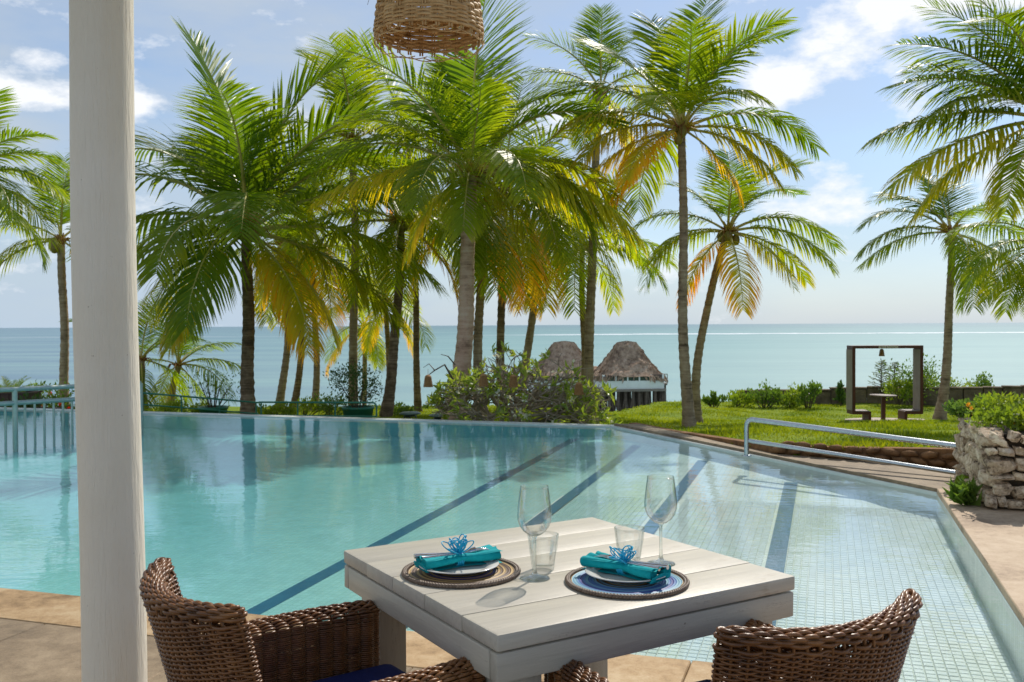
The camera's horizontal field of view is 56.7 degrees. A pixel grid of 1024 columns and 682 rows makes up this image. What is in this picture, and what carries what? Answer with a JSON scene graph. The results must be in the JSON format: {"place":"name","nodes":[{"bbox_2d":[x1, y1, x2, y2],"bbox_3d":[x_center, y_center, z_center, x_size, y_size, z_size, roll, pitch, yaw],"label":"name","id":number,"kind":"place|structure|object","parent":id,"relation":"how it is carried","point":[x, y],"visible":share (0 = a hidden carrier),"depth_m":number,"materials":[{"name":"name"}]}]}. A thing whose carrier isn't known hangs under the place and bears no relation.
{"place":"outdoors","nodes":[
{"label":"outdoors","id":0,"kind":"place"},
{"bbox_2d":[0,323,1023,407],"bbox_3d":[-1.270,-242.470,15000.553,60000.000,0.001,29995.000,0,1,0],"label":"sea","id":1,"kind":"structure","parent":0,"point":[750,356],"depth_m":397.52,"materials":[{"name":"liquid"}]},
{"bbox_2d":[528,341,597,410],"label":"stilt hut","id":2,"kind":"object","parent":1,"relation":"on","point":[569,351],"visible":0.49,"depth_m":108.31,"materials":[{"name":"brown plant"}]},
{"bbox_2d":[593,341,667,411],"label":"stilt hut","id":3,"kind":"object","parent":1,"relation":"on","point":[626,368],"visible":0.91,"depth_m":101.52,"materials":[{"name":"brown plant"}]},
{"bbox_2d":[628,377,638,380],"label":"window","id":4,"kind":"structure","parent":3,"relation":"in","point":[629,378],"depth_m":101.13,"materials":[{"name":"clear glass"}]},
{"bbox_2d":[640,377,649,380],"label":"window","id":5,"kind":"structure","parent":3,"relation":"in","point":[641,378],"depth_m":101.28,"materials":[{"name":"clear glass"}]},
{"bbox_2d":[657,374,667,401],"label":"pier walkway","id":6,"kind":"structure","parent":1,"relation":"in","point":[660,393],"depth_m":102.52,"materials":[{"name":"wood"}]},
{"bbox_2d":[0,489,1023,681],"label":"terrace","id":7,"kind":"structure","parent":0,"point":[40,636],"depth_m":4.23,"materials":[{"name":"stone"}]},
{"bbox_2d":[69,0,146,681],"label":"column","id":8,"kind":"structure","parent":7,"relation":"on","point":[106,342],"depth_m":2.87,"materials":[{"name":"paint"}]},
{"bbox_2d":[139,557,485,681],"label":"wicker armchair","id":9,"kind":"object","parent":7,"relation":"on","point":[337,643],"visible":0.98,"depth_m":1.96,"materials":[{"name":"brown wicker"}]},
{"bbox_2d":[344,517,794,681],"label":"dining table","id":10,"kind":"object","parent":7,"relation":"on","point":[516,629],"visible":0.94,"depth_m":2.14,"materials":[{"name":"paint"}]},
{"bbox_2d":[401,558,520,588],"bbox_3d":[-0.123,0.556,2.295,0.289,0.011,0.289,-1,1,-36],"label":"placemat","id":11,"kind":"object","parent":10,"relation":"on","point":[506,570],"visible":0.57,"depth_m":2.23,"materials":[{"name":"beige wicker"}]},
{"bbox_2d":[419,560,498,574],"bbox_3d":[-0.128,0.545,2.290,0.195,0.019,0.195,0,1,0],"label":"plate","id":12,"kind":"object","parent":11,"relation":"on","point":[473,569],"visible":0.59,"depth_m":2.26,"materials":[{"name":"white ceramic"}]},
{"bbox_2d":[414,544,502,572],"bbox_3d":[-0.129,0.526,2.304,0.209,0.032,0.082,-1,1,-28],"label":"napkin","id":13,"kind":"object","parent":12,"relation":"on","point":[449,561],"visible":0.88,"depth_m":2.29,"materials":[{"name":"teal fabric"}]},
{"bbox_2d":[414,552,450,558],"bbox_3d":[-0.139,0.520,2.307,0.211,0.029,0.012,-1,1,-27],"label":"knife","id":14,"kind":"object","parent":13,"relation":"in","point":[417,556],"visible":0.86,"depth_m":2.27,"materials":[{"name":"metal"}]},
{"bbox_2d":[421,546,489,558],"bbox_3d":[-0.137,0.514,2.299,0.182,0.019,0.020,-1,1,-29],"label":"fork","id":15,"kind":"object","parent":13,"relation":"on","point":[474,549],"visible":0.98,"depth_m":2.31,"materials":[{"name":"metal"}]},
{"bbox_2d":[441,534,473,565],"bbox_3d":[-0.135,0.507,2.298,0.070,0.078,0.067,-1,1,-35],"label":"ribbon","id":16,"kind":"object","parent":13,"relation":"attached to","point":[462,542],"visible":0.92,"depth_m":2.29,"materials":[{"name":"blue fabric"}]},
{"bbox_2d":[517,483,550,581],"bbox_3d":[0.053,0.451,2.239,0.082,0.220,0.082,0,1,0],"label":"wine glass","id":17,"kind":"object","parent":10,"relation":"on","point":[534,576],"visible":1,"depth_m":2.23,"materials":[{"name":"clear glass"}]},
{"bbox_2d":[565,566,689,599],"bbox_3d":[0.267,0.555,2.203,0.289,0.011,0.289,0,1,28],"label":"placemat","id":18,"kind":"object","parent":10,"relation":"on","point":[580,579],"visible":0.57,"depth_m":2.14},
{"bbox_2d":[585,560,665,583],"bbox_3d":[0.268,0.544,2.212,0.195,0.019,0.195,0,1,0],"label":"plate","id":19,"kind":"object","parent":18,"relation":"on","point":[594,573],"visible":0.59,"depth_m":2.19,"materials":[{"name":"white ceramic"}]},
{"bbox_2d":[580,551,670,583],"bbox_3d":[0.264,0.526,2.214,0.209,0.032,0.082,1,1,42],"label":"napkin","id":20,"kind":"object","parent":19,"relation":"on","point":[636,572],"visible":0.85,"depth_m":2.19,"materials":[{"name":"teal fabric"}]},
{"bbox_2d":[609,545,636,574],"bbox_3d":[0.255,0.508,2.221,0.066,0.074,0.082,0,1,-6],"label":"ribbon","id":21,"kind":"object","parent":20,"relation":"attached to","point":[623,558],"visible":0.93,"depth_m":2.20,"materials":[{"name":"blue fabric"}]},
{"bbox_2d":[594,554,660,570],"bbox_3d":[0.269,0.513,2.208,0.182,0.019,0.020,1,1,43],"label":"fork","id":22,"kind":"object","parent":20,"relation":"in","point":[632,563],"visible":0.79,"depth_m":2.19,"materials":[{"name":"metal"}]},
{"bbox_2d":[630,561,668,569],"bbox_3d":[0.274,0.519,2.216,0.211,0.029,0.013,1,1,42],"label":"knife","id":23,"kind":"object","parent":20,"relation":"in","point":[664,566],"visible":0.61,"depth_m":2.16,"materials":[{"name":"metal"}]},
{"bbox_2d":[644,477,676,565],"bbox_3d":[0.372,0.447,2.370,0.082,0.220,0.082,0,1,0],"label":"wine glass","id":24,"kind":"object","parent":10,"relation":"on","point":[660,560],"visible":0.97,"depth_m":2.37,"materials":[{"name":"clear glass"}]},
{"bbox_2d":[544,588,922,681],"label":"wicker armchair","id":25,"kind":"object","parent":7,"relation":"on","point":[751,650],"visible":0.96,"depth_m":1.57,"materials":[{"name":"brown wicker"}]},
{"bbox_2d":[942,474,983,505],"bbox_3d":[3.363,1.111,7.046,0.265,0.223,0.314,0,1,0],"label":"weed","id":26,"kind":"object","parent":7,"relation":"on","point":[961,491],"visible":1,"depth_m":7.01,"materials":[{"name":"green plant"}]},
{"bbox_2d":[952,414,1023,508],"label":"stone planter","id":27,"kind":"object","parent":7,"relation":"on","point":[991,458],"visible":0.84,"depth_m":6.90,"materials":[{"name":"stone"}]},
{"bbox_2d":[942,391,1012,419],"bbox_3d":[3.887,0.603,7.926,0.517,0.373,0.678,-1,1,-25],"label":"trailing shrub","id":28,"kind":"object","parent":27,"relation":"on","point":[956,408],"visible":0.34,"depth_m":7.92,"materials":[{"name":"green plant"}]},
{"bbox_2d":[964,391,1023,431],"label":"trailing shrub","id":29,"kind":"object","parent":27,"relation":"on","point":[1010,415],"visible":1,"depth_m":7.19,"materials":[{"name":"green plant"}]},
{"bbox_2d":[0,0,1023,327],"label":"sky","id":30,"kind":"structure","parent":0,"point":[829,73],"materials":[{"name":"blue"}]},
{"bbox_2d":[149,400,968,483],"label":"ground","id":31,"kind":"structure","parent":0,"point":[232,408],"depth_m":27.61,"materials":[{"name":"green plant"}]},
{"bbox_2d":[0,391,42,406],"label":"planter box","id":32,"kind":"object","parent":31,"relation":"on","point":[7,395],"visible":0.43,"depth_m":17.47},
{"bbox_2d":[0,376,43,392],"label":"cycad","id":33,"kind":"object","parent":32,"relation":"in","point":[14,382],"visible":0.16,"depth_m":18.03,"materials":[{"name":"green plant"}]},
{"bbox_2d":[0,86,69,273],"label":"palm tree","id":34,"kind":"object","parent":31,"relation":"on","point":[13,213],"visible":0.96,"depth_m":14.91,"materials":[{"name":"green plant"}]},
{"bbox_2d":[0,150,70,406],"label":"palm tree","id":35,"kind":"object","parent":31,"relation":"on","point":[61,214],"visible":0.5,"depth_m":20.92,"materials":[{"name":"green plant"}]},
{"bbox_2d":[21,407,61,408],"bbox_3d":[-8.910,1.373,16.925,1.494,0.327,0.550,0,1,0],"label":"planter box","id":36,"kind":"object","parent":31,"relation":"on","point":[51,407],"visible":0.07,"depth_m":17.14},
{"bbox_2d":[0,391,55,407],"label":"bush","id":37,"kind":"object","parent":36,"relation":"in","point":[28,405],"visible":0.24,"depth_m":17.12,"materials":[{"name":"green plant"}]},
{"bbox_2d":[30,377,74,408],"bbox_3d":[-9.136,1.209,18.942,1.160,0.984,1.016,0,1,30],"label":"hibiscus bush","id":38,"kind":"object","parent":31,"relation":"on","point":[51,395],"visible":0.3,"depth_m":18.84,"materials":[{"name":"green plant"}]},
{"bbox_2d":[58,290,210,411],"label":"palm tree","id":39,"kind":"object","parent":31,"relation":"on","point":[142,360],"visible":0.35,"depth_m":23.08,"materials":[{"name":"green plant"}]},
{"bbox_2d":[150,397,189,411],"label":"bush","id":40,"kind":"object","parent":31,"relation":"on","point":[170,403],"visible":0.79,"depth_m":21.96,"materials":[{"name":"green plant"}]},
{"bbox_2d":[140,291,241,411],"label":"palm tree","id":41,"kind":"object","parent":31,"relation":"on","point":[172,387],"visible":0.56,"depth_m":24.93,"materials":[{"name":"green plant"}]},
{"bbox_2d":[178,402,207,412],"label":"bush","id":42,"kind":"object","parent":31,"relation":"on","point":[195,406],"visible":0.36,"depth_m":22.88,"materials":[{"name":"green plant"}]},
{"bbox_2d":[143,392,258,413],"bbox_3d":[-6.020,1.535,18.328,2.169,1.162,0.034,-1,1,-16],"label":"green railing","id":43,"kind":"object","parent":31,"relation":"on","point":[218,399],"visible":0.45,"depth_m":18.32,"materials":[{"name":"metal"}]},
{"bbox_2d":[198,405,228,413],"bbox_3d":[-6.311,1.552,20.029,0.632,0.340,0.632,0,1,0],"label":"green pot","id":44,"kind":"object","parent":31,"relation":"on","point":[224,407],"visible":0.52,"depth_m":19.81,"materials":[{"name":"paint"}]},
{"bbox_2d":[184,360,240,407],"bbox_3d":[-6.260,0.951,20.005,1.320,1.116,1.058,0,1,0],"label":"potted shrub","id":45,"kind":"object","parent":44,"relation":"in","point":[210,405],"visible":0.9,"depth_m":19.95,"materials":[{"name":"green plant"}]},
{"bbox_2d":[40,15,451,413],"bbox_3d":[-5.163,-2.418,19.108,7.660,8.061,6.378,0,1,30],"label":"palm tree","id":46,"kind":"object","parent":31,"relation":"on","point":[250,199],"visible":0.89,"depth_m":18.24,"materials":[{"name":"green plant"}]},
{"bbox_2d":[257,400,296,414],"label":"bush","id":47,"kind":"object","parent":31,"relation":"on","point":[279,408],"visible":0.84,"depth_m":19.93,"materials":[{"name":"green plant"}]},
{"bbox_2d":[208,172,357,407],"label":"palm tree","id":48,"kind":"object","parent":31,"relation":"on","point":[281,390],"visible":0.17,"depth_m":24.89,"materials":[{"name":"green plant"}]},
{"bbox_2d":[221,171,377,407],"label":"palm tree","id":49,"kind":"object","parent":31,"relation":"on","point":[297,385],"visible":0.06,"depth_m":25.94,"materials":[{"name":"green plant"}]},
{"bbox_2d":[286,395,334,414],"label":"bush","id":50,"kind":"object","parent":31,"relation":"on","point":[307,408],"visible":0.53,"depth_m":20.80,"materials":[{"name":"green plant"}]},
{"bbox_2d":[237,113,386,410],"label":"palm tree","id":51,"kind":"object","parent":31,"relation":"on","point":[307,271],"visible":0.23,"depth_m":23.18,"materials":[{"name":"green plant"}]},
{"bbox_2d":[258,401,376,416],"bbox_3d":[-3.627,1.582,17.626,2.499,0.959,0.034,0,1,19],"label":"green railing","id":52,"kind":"object","parent":31,"relation":"on","point":[297,402],"visible":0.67,"depth_m":17.59,"materials":[{"name":"metal"}]},
{"bbox_2d":[312,392,352,414],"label":"bush","id":53,"kind":"object","parent":31,"relation":"on","point":[328,408],"visible":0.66,"depth_m":20.50,"materials":[{"name":"green plant"}]},
{"bbox_2d":[261,27,444,404],"bbox_3d":[-3.969,-3.027,22.911,5.506,9.533,4.480,-1,1,-19],"label":"palm tree","id":54,"kind":"object","parent":31,"relation":"on","point":[342,79],"visible":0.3,"depth_m":22.83,"materials":[{"name":"green plant"}]},
{"bbox_2d":[342,405,374,417],"bbox_3d":[-3.167,1.567,19.529,0.673,0.440,0.673,0,1,0],"label":"green pot","id":55,"kind":"object","parent":31,"relation":"on","point":[365,410],"visible":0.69,"depth_m":19.28,"materials":[{"name":"paint"}]},
{"bbox_2d":[322,359,383,410],"bbox_3d":[-3.283,0.918,19.556,1.233,1.113,1.055,0,1,0],"label":"potted shrub","id":56,"kind":"object","parent":55,"relation":"in","point":[363,385],"visible":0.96,"depth_m":19.50,"materials":[{"name":"green plant"}]},
{"bbox_2d":[322,278,412,404],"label":"palm tree","id":57,"kind":"object","parent":31,"relation":"on","point":[376,356],"visible":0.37,"depth_m":31.87,"materials":[{"name":"green plant"}]},
{"bbox_2d":[318,237,437,371],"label":"palm tree","id":58,"kind":"object","parent":31,"relation":"on","point":[373,330],"visible":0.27,"depth_m":29.44,"materials":[{"name":"green plant"}]},
{"bbox_2d":[306,61,455,411],"bbox_3d":[-2.589,-2.784,24.023,4.711,9.199,5.151,0,1,0],"label":"palm tree","id":59,"kind":"object","parent":31,"relation":"on","point":[416,380],"visible":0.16,"depth_m":23.91,"materials":[{"name":"green plant"}]},
{"bbox_2d":[377,401,418,416],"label":"bush","id":60,"kind":"object","parent":31,"relation":"on","point":[403,408],"visible":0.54,"depth_m":20.98,"materials":[{"name":"green plant"}]},
{"bbox_2d":[292,128,516,416],"bbox_3d":[-2.255,-1.469,20.141,4.950,6.290,4.750,0,1,0],"label":"palm tree","id":61,"kind":"object","parent":31,"relation":"on","point":[398,297],"visible":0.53,"depth_m":19.78,"materials":[{"name":"green plant"}]},
{"bbox_2d":[399,411,420,418],"bbox_3d":[-2.099,1.520,19.529,0.450,0.140,0.450,0,1,0],"label":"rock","id":62,"kind":"object","parent":31,"relation":"on","point":[407,414],"visible":0.87,"depth_m":19.41,"materials":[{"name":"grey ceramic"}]},
{"bbox_2d":[429,413,442,419],"bbox_3d":[-1.399,1.481,18.528,0.450,0.140,0.450,0,1,0],"label":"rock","id":63,"kind":"object","parent":31,"relation":"on","point":[436,416],"visible":0.44,"depth_m":18.39,"materials":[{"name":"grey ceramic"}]},
{"bbox_2d":[293,0,648,419],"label":"palm tree","id":64,"kind":"object","parent":31,"relation":"on","point":[472,130],"visible":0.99,"depth_m":16.54,"materials":[{"name":"green plant"}]},
{"bbox_2d":[381,86,618,415],"bbox_3d":[-0.567,-2.136,21.337,5.042,7.670,4.748,0,1,34],"label":"palm tree","id":65,"kind":"object","parent":31,"relation":"on","point":[493,233],"visible":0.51,"depth_m":20.45,"materials":[{"name":"green plant"}]},
{"bbox_2d":[409,73,612,408],"bbox_3d":[-0.245,-2.549,23.177,4.699,8.545,5.564,-1,1,-22],"label":"palm tree","id":66,"kind":"object","parent":31,"relation":"on","point":[552,239],"visible":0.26,"depth_m":21.49,"materials":[{"name":"green plant"}]},
{"bbox_2d":[0,407,1023,681],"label":"swimming pool","id":67,"kind":"structure","parent":31,"relation":"in","point":[268,515],"depth_m":8.42,"materials":[{"name":"liquid"}]},
{"bbox_2d":[0,381,142,452],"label":"pool railing","id":68,"kind":"object","parent":67,"relation":"on","point":[15,402],"visible":0.4,"depth_m":13.20,"materials":[{"name":"metal"}]},
{"bbox_2d":[421,341,622,424],"bbox_3d":[0.156,0.964,15.581,3.258,1.975,2.134,0,1,0],"label":"shrub","id":69,"kind":"object","parent":31,"relation":"on","point":[569,400],"visible":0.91,"depth_m":15.37,"materials":[{"name":"green plant"}]},
{"bbox_2d":[423,375,432,386],"bbox_3d":[-1.347,0.594,15.212,0.157,0.289,0.157,0,1,0],"label":"hanging lantern","id":70,"kind":"object","parent":69,"relation":"hanging from","point":[427,380],"visible":1,"depth_m":15.17,"materials":[{"name":"wicker"}]},
{"bbox_2d":[479,367,488,386],"bbox_3d":[-0.436,0.549,14.511,0.157,0.289,0.157,0,1,0],"label":"hanging lantern","id":71,"kind":"object","parent":69,"relation":"hanging from","point":[483,380],"visible":1,"depth_m":14.46,"materials":[{"name":"wicker"}]},
{"bbox_2d":[509,369,517,386],"bbox_3d":[0.022,0.572,14.712,0.157,0.289,0.157,0,1,0],"label":"hanging lantern","id":72,"kind":"object","parent":69,"relation":"hanging from","point":[513,381],"visible":1,"depth_m":14.66,"materials":[{"name":"wicker"}]},
{"bbox_2d":[574,382,583,394],"bbox_3d":[1.037,0.690,14.714,0.157,0.289,0.157,0,1,0],"label":"hanging lantern","id":73,"kind":"object","parent":69,"relation":"hanging from","point":[578,390],"visible":1,"depth_m":14.67,"materials":[{"name":"wicker"}]},
{"bbox_2d":[474,126,651,407],"bbox_3d":[1.192,-2.063,24.417,5.249,7.716,5.352,-1,1,-23],"label":"palm tree","id":74,"kind":"object","parent":31,"relation":"on","point":[530,331],"visible":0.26,"depth_m":23.61,"materials":[{"name":"green plant"}]},
{"bbox_2d":[513,1,686,414],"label":"palm tree","id":75,"kind":"object","parent":31,"relation":"on","point":[589,319],"visible":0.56,"depth_m":22.91,"materials":[{"name":"green plant"}]},
{"bbox_2d":[524,163,678,384],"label":"palm tree","id":76,"kind":"object","parent":31,"relation":"on","point":[581,296],"visible":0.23,"depth_m":26.94,"materials":[{"name":"green plant"}]},
{"bbox_2d":[531,0,827,426],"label":"palm tree","id":77,"kind":"object","parent":31,"relation":"on","point":[701,68],"visible":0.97,"depth_m":17.25,"materials":[{"name":"green plant"}]},
{"bbox_2d":[701,390,727,407],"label":"edge bush","id":78,"kind":"object","parent":31,"relation":"on","point":[713,399],"visible":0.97,"depth_m":31.53,"materials":[{"name":"green plant"}]},
{"bbox_2d":[630,147,846,422],"bbox_3d":[5.177,-1.416,21.868,5.181,6.693,3.472,0,1,0],"label":"palm tree","id":79,"kind":"object","parent":31,"relation":"on","point":[726,237],"visible":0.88,"depth_m":21.82,"materials":[{"name":"green plant"}]},
{"bbox_2d":[725,389,757,406],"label":"edge bush","id":80,"kind":"object","parent":31,"relation":"on","point":[734,398],"visible":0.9,"depth_m":32.00,"materials":[{"name":"green plant"}]},
{"bbox_2d":[742,379,789,407],"bbox_3d":[8.558,1.793,31.945,1.640,1.120,0.957,-1,1,-21],"label":"edge bush","id":81,"kind":"object","parent":31,"relation":"on","point":[768,394],"visible":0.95,"depth_m":31.90,"materials":[{"name":"green plant"}]},
{"bbox_2d":[769,382,802,407],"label":"edge bush","id":82,"kind":"object","parent":31,"relation":"on","point":[791,398],"visible":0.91,"depth_m":31.86,"materials":[{"name":"green plant"}]},
{"bbox_2d":[629,423,958,468],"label":"edging wall","id":83,"kind":"structure","parent":31,"relation":"on","point":[935,457],"depth_m":9.33,"materials":[{"name":"brown stone"}]},
{"bbox_2d":[795,379,822,407],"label":"edge bush","id":84,"kind":"object","parent":31,"relation":"on","point":[805,392],"visible":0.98,"depth_m":31.34,"materials":[{"name":"green plant"}]},
{"bbox_2d":[833,379,845,405],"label":"sapling","id":85,"kind":"object","parent":31,"relation":"on","point":[840,397],"visible":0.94,"depth_m":32.93,"materials":[{"name":"green plant"}]},
{"bbox_2d":[867,359,892,390],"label":"conifer","id":86,"kind":"object","parent":31,"relation":"on","point":[880,379],"visible":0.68,"depth_m":33.52,"materials":[{"name":"green plant"}]},
{"bbox_2d":[739,385,1023,405],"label":"boundary wall","id":87,"kind":"structure","parent":31,"relation":"on","point":[827,396],"depth_m":32.76,"materials":[{"name":"grey stone"}]},
{"bbox_2d":[845,418,923,420],"bbox_3d":[10.090,2.202,25.516,2.132,0.162,1.261,0,1,0],"label":"stone pad","id":88,"kind":"object","parent":31,"relation":"on","point":[852,419],"visible":0.21,"depth_m":25.65,"materials":[{"name":"beige stone"}]},
{"bbox_2d":[846,345,922,420],"bbox_3d":[10.024,1.140,25.574,1.904,2.045,0.621,0,1,0],"label":"seat frame","id":89,"kind":"object","parent":88,"relation":"on","point":[917,378],"visible":1,"depth_m":25.38,"materials":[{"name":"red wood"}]},
{"bbox_2d":[879,349,884,355],"bbox_3d":[9.948,0.265,25.509,0.157,0.289,0.157,0,1,0],"label":"hanging lantern","id":90,"kind":"object","parent":89,"relation":"hanging from","point":[881,353],"visible":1,"depth_m":25.46,"materials":[{"name":"wicker"}]},
{"bbox_2d":[883,362,904,385],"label":"conifer","id":91,"kind":"object","parent":31,"relation":"on","point":[894,367],"visible":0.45,"depth_m":34.01,"materials":[{"name":"green plant"}]},
{"bbox_2d":[881,378,912,404],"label":"shrub","id":92,"kind":"object","parent":31,"relation":"on","point":[905,391],"visible":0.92,"depth_m":31.96,"materials":[{"name":"green plant"}]},
{"bbox_2d":[879,353,940,404],"bbox_3d":[13.532,1.282,32.169,2.189,1.770,1.076,0,1,15],"label":"shrub","id":93,"kind":"object","parent":31,"relation":"on","point":[926,372],"visible":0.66,"depth_m":32.03,"materials":[{"name":"green plant"}]},
{"bbox_2d":[852,169,1023,419],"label":"palm tree","id":94,"kind":"object","parent":31,"relation":"on","point":[963,248],"visible":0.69,"depth_m":25.92,"materials":[{"name":"green plant"}]},
{"bbox_2d":[923,372,954,388],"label":"shrub","id":95,"kind":"object","parent":31,"relation":"on","point":[936,385],"visible":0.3,"depth_m":32.88,"materials":[{"name":"green plant"}]},
{"bbox_2d":[857,0,1023,230],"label":"palm tree","id":96,"kind":"object","parent":31,"relation":"on","point":[1007,83],"visible":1,"depth_m":15.13,"materials":[{"name":"green plant"}]},
{"bbox_2d":[950,377,981,386],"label":"shrub","id":97,"kind":"object","parent":31,"relation":"on","point":[965,385],"visible":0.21,"depth_m":32.95,"materials":[{"name":"green plant"}]},
{"bbox_2d":[940,163,1023,320],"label":"palm tree","id":98,"kind":"object","parent":31,"relation":"on","point":[1006,280],"visible":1,"depth_m":18.57,"materials":[{"name":"green plant"}]},
{"bbox_2d":[970,371,994,389],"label":"shrub","id":99,"kind":"object","parent":31,"relation":"on","point":[984,381],"visible":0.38,"depth_m":33.43,"materials":[{"name":"green plant"}]},
{"bbox_2d":[614,423,954,491],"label":"path","id":100,"kind":"structure","parent":0,"point":[923,479],"depth_m":9.01,"materials":[{"name":"stone"}]},
{"bbox_2d":[742,417,956,474],"bbox_3d":[3.183,0.991,9.065,2.201,0.405,0.100,1,1,44],"label":"handrail","id":101,"kind":"object","parent":100,"relation":"on","point":[747,440],"visible":0.85,"depth_m":9.02,"materials":[{"name":"metal"}]},
{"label":"verandah roof","id":102,"kind":"structure","parent":0,"visible":0},
{"bbox_2d":[367,0,484,61],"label":"pendant lamp","id":103,"kind":"object","parent":102,"relation":"hanging from","point":[438,19],"visible":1,"depth_m":3.13,"materials":[{"name":"wicker"}]}
]}

